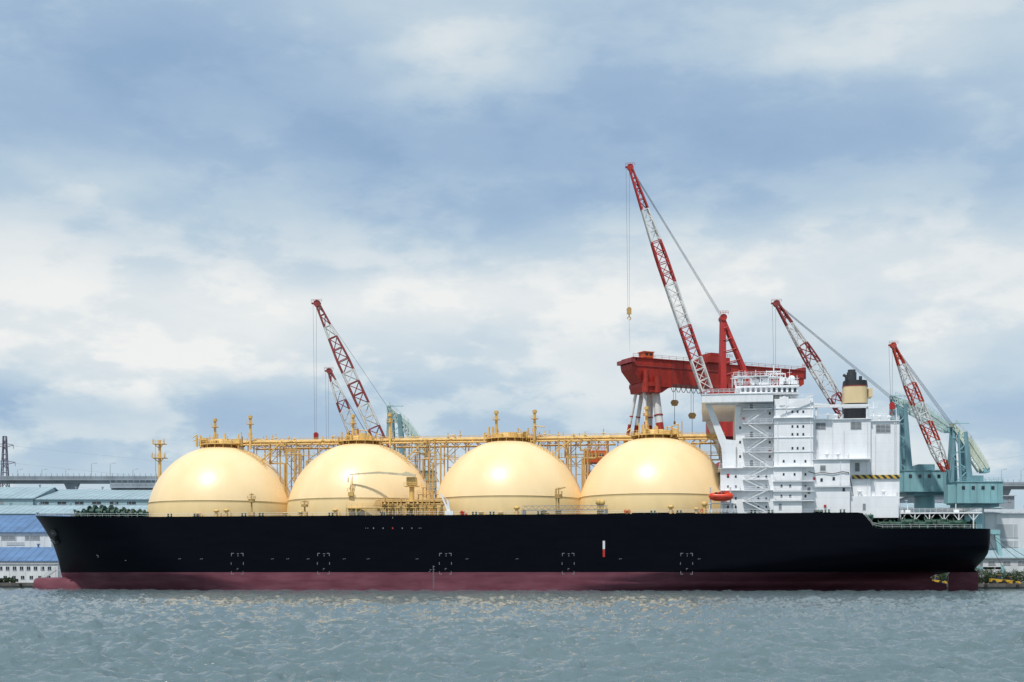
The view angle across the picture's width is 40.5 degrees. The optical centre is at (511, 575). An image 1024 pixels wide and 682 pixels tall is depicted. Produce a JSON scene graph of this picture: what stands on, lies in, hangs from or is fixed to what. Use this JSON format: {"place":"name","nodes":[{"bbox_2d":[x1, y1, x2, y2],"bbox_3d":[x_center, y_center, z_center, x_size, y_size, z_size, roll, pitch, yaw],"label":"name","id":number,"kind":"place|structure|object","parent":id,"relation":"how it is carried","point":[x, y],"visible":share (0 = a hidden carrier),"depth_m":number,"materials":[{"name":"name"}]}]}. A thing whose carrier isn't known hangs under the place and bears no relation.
{"place":"outdoors","nodes":[
{"label":"outdoors","id":0,"kind":"place"},
{"bbox_2d":[0,544,58,562],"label":"roof","id":1,"kind":"structure","parent":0,"point":[37,554],"depth_m":543.16,"materials":[{"name":"blue metal"}]},
{"bbox_2d":[0,484,58,504],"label":"warehouse","id":2,"kind":"structure","parent":0,"point":[20,495],"depth_m":686.27,"materials":[{"name":"teal metal"}]},
{"bbox_2d":[0,563,61,582],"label":"office building","id":3,"kind":"structure","parent":0,"point":[25,572],"depth_m":519.00,"materials":[{"name":"white concrete"}]},
{"bbox_2d":[0,512,67,546],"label":"warehouse","id":4,"kind":"structure","parent":0,"point":[22,531],"depth_m":575.00,"materials":[{"name":"blue metal"}]},
{"bbox_2d":[1,536,14,539],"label":"window","id":5,"kind":"structure","parent":4,"relation":"in","point":[2,537],"depth_m":574.91,"materials":[{"name":"grey glass"}]},
{"bbox_2d":[7,542,23,544],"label":"window","id":6,"kind":"structure","parent":4,"relation":"in","point":[8,543],"depth_m":574.91,"materials":[{"name":"grey glass"}]},
{"bbox_2d":[25,536,39,539],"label":"window","id":7,"kind":"structure","parent":4,"relation":"in","point":[26,537],"depth_m":574.91,"materials":[{"name":"grey glass"}]},
{"bbox_2d":[0,502,147,515],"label":"warehouse","id":8,"kind":"structure","parent":0,"point":[10,509],"depth_m":636.63,"materials":[{"name":"teal metal"}]},
{"bbox_2d":[0,588,1023,681],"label":"water surface","id":9,"kind":"object","parent":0,"point":[254,635],"visible":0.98,"depth_m":98.96,"materials":[{"name":"grey liquid"}]},
{"bbox_2d":[0,586,1023,589],"bbox_3d":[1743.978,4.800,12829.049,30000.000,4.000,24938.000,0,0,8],"label":"ground","id":10,"kind":"structure","parent":0,"point":[23,587],"depth_m":460.75,"materials":[{"name":"concrete"}]},
{"bbox_2d":[3,578,11,582],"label":"shrub","id":11,"kind":"object","parent":10,"relation":"on","point":[7,580],"visible":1,"depth_m":509.09,"materials":[{"name":"green plant"}]},
{"bbox_2d":[7,577,17,582],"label":"shrub","id":12,"kind":"object","parent":10,"relation":"on","point":[15,580],"visible":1,"depth_m":509.87,"materials":[{"name":"green plant"}]},
{"bbox_2d":[40,567,56,577],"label":"steel staircase","id":13,"kind":"structure","parent":10,"relation":"on","point":[55,570],"depth_m":515.48,"materials":[{"name":"grey metal"}]},
{"bbox_2d":[0,473,157,488],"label":"viaduct","id":14,"kind":"object","parent":10,"relation":"on","point":[71,482],"visible":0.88,"depth_m":753.00,"materials":[{"name":"concrete"}]},
{"bbox_2d":[33,487,152,504],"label":"warehouse","id":15,"kind":"structure","parent":10,"relation":"on","point":[102,496],"depth_m":681.13,"materials":[{"name":"metal"}]},
{"bbox_2d":[110,480,154,488],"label":"building","id":16,"kind":"structure","parent":10,"relation":"on","point":[139,485],"depth_m":713.00,"materials":[{"name":"concrete"}]},
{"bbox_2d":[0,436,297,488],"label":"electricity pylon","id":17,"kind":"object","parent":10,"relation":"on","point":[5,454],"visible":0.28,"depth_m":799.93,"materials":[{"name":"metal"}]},
{"bbox_2d":[324,367,365,449],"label":"jib crane","id":18,"kind":"object","parent":10,"relation":"on","point":[329,371],"visible":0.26,"depth_m":548.96,"materials":[{"name":"red metal"}]},
{"bbox_2d":[311,299,434,493],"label":"jib crane","id":19,"kind":"object","parent":10,"relation":"on","point":[400,421],"visible":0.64,"depth_m":502.04,"materials":[{"name":"red metal"}]},
{"bbox_2d":[0,583,1023,587],"bbox_3d":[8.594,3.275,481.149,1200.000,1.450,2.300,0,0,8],"label":"quay edge","id":20,"kind":"object","parent":10,"relation":"on","point":[987,585],"visible":0.11,"depth_m":459.82,"materials":[{"name":"concrete"}]},
{"bbox_2d":[625,162,751,467],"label":"jib crane","id":21,"kind":"object","parent":10,"relation":"on","point":[723,385],"visible":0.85,"depth_m":496.25,"materials":[{"name":"red metal"}]},
{"bbox_2d":[617,351,808,441],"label":"gantry crane","id":22,"kind":"object","parent":10,"relation":"on","point":[649,377],"visible":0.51,"depth_m":516.61,"materials":[{"name":"red metal"}]},
{"bbox_2d":[771,299,954,581],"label":"jib crane","id":23,"kind":"object","parent":10,"relation":"on","point":[923,485],"visible":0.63,"depth_m":497.00,"materials":[{"name":"teal metal"}]},
{"bbox_2d":[931,573,947,580],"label":"shrub","id":24,"kind":"object","parent":10,"relation":"on","point":[940,579],"visible":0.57,"depth_m":480.55,"materials":[{"name":"green plant"}]},
{"bbox_2d":[932,577,946,582],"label":"wheel loader","id":25,"kind":"object","parent":10,"relation":"on","point":[936,579],"visible":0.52,"depth_m":476.20,"materials":[{"name":"yellow metal"}]},
{"bbox_2d":[932,573,947,582],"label":"shrub","id":26,"kind":"object","parent":10,"relation":"on","point":[942,574],"visible":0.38,"depth_m":480.86,"materials":[{"name":"green plant"}]},
{"bbox_2d":[888,342,1004,582],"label":"jib crane","id":27,"kind":"object","parent":10,"relation":"on","point":[968,490],"visible":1,"depth_m":483.00,"materials":[{"name":"teal metal"}]},
{"bbox_2d":[975,568,990,582],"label":"shrub","id":28,"kind":"object","parent":10,"relation":"on","point":[978,571],"visible":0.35,"depth_m":469.62,"materials":[{"name":"green plant"}]},
{"bbox_2d":[946,506,1023,577],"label":"warehouse","id":29,"kind":"structure","parent":10,"relation":"on","point":[1008,524],"depth_m":492.00,"materials":[{"name":"grey metal"}]},
{"bbox_2d":[997,524,1017,537],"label":"window","id":30,"kind":"structure","parent":29,"relation":"in","point":[1006,530],"depth_m":491.86,"materials":[{"name":"grey glass"}]},
{"bbox_2d":[1000,541,1017,546],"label":"window","id":31,"kind":"structure","parent":29,"relation":"in","point":[1010,543],"depth_m":491.86,"materials":[{"name":"grey glass"}]},
{"bbox_2d":[978,572,994,582],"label":"shrub","id":32,"kind":"object","parent":10,"relation":"on","point":[987,577],"visible":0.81,"depth_m":471.06,"materials":[{"name":"green plant"}]},
{"bbox_2d":[983,567,1005,577],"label":"shrub","id":33,"kind":"object","parent":10,"relation":"on","point":[999,573],"visible":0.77,"depth_m":474.37,"materials":[{"name":"green plant"}]},
{"bbox_2d":[977,544,1023,582],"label":"annexe","id":34,"kind":"structure","parent":10,"relation":"on","point":[1009,561],"depth_m":480.00,"materials":[{"name":"grey metal"}]},
{"bbox_2d":[989,575,1011,582],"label":"wheel loader","id":35,"kind":"object","parent":10,"relation":"on","point":[999,579],"visible":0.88,"depth_m":464.00,"materials":[{"name":"yellow metal"}]},
{"bbox_2d":[994,570,1008,582],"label":"shrub","id":36,"kind":"object","parent":10,"relation":"on","point":[996,574],"visible":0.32,"depth_m":474.62,"materials":[{"name":"green plant"}]},
{"bbox_2d":[985,479,1023,494],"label":"viaduct","id":37,"kind":"object","parent":10,"relation":"on","point":[1008,487],"visible":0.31,"depth_m":746.00,"materials":[{"name":"concrete"}]},
{"bbox_2d":[1003,577,1020,582],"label":"wheel loader","id":38,"kind":"object","parent":10,"relation":"on","point":[1009,578],"visible":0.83,"depth_m":466.20,"materials":[{"name":"yellow metal"}]},
{"bbox_2d":[1004,572,1020,580],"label":"shrub","id":39,"kind":"object","parent":10,"relation":"on","point":[1010,575],"visible":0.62,"depth_m":471.00,"materials":[{"name":"green plant"}]},
{"bbox_2d":[1009,569,1023,582],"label":"shrub","id":40,"kind":"object","parent":10,"relation":"on","point":[1015,572],"visible":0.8,"depth_m":472.75,"materials":[{"name":"green plant"}]},
{"bbox_2d":[0,0,1023,508],"label":"sky","id":41,"kind":"structure","parent":0,"point":[181,181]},
{"bbox_2d":[585,447,605,478],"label":"service tower","id":42,"kind":"structure","parent":0,"point":[595,461],"depth_m":491.00,"materials":[{"name":"orange metal"}]},
{"bbox_2d":[899,500,1003,511],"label":"warehouse","id":43,"kind":"structure","parent":0,"point":[937,505],"depth_m":570.00,"materials":[{"name":"grey metal"}]},
{"bbox_2d":[899,495,1016,508],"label":"office building","id":44,"kind":"structure","parent":0,"point":[1008,502],"depth_m":610.00,"materials":[{"name":"concrete"}]},
{"label":"water","id":45,"kind":"structure","parent":0,"visible":0},
{"bbox_2d":[33,365,989,590],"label":"gas carrier ship","id":46,"kind":"object","parent":45,"relation":"on","point":[812,504],"visible":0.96,"depth_m":424.03,"materials":[{"name":"paint"}]},
{"bbox_2d":[709,491,732,500],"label":"lifeboat","id":47,"kind":"object","parent":46,"relation":"hanging from","point":[722,496],"visible":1,"depth_m":410.20,"materials":[{"name":"orange plastic"}]}
]}

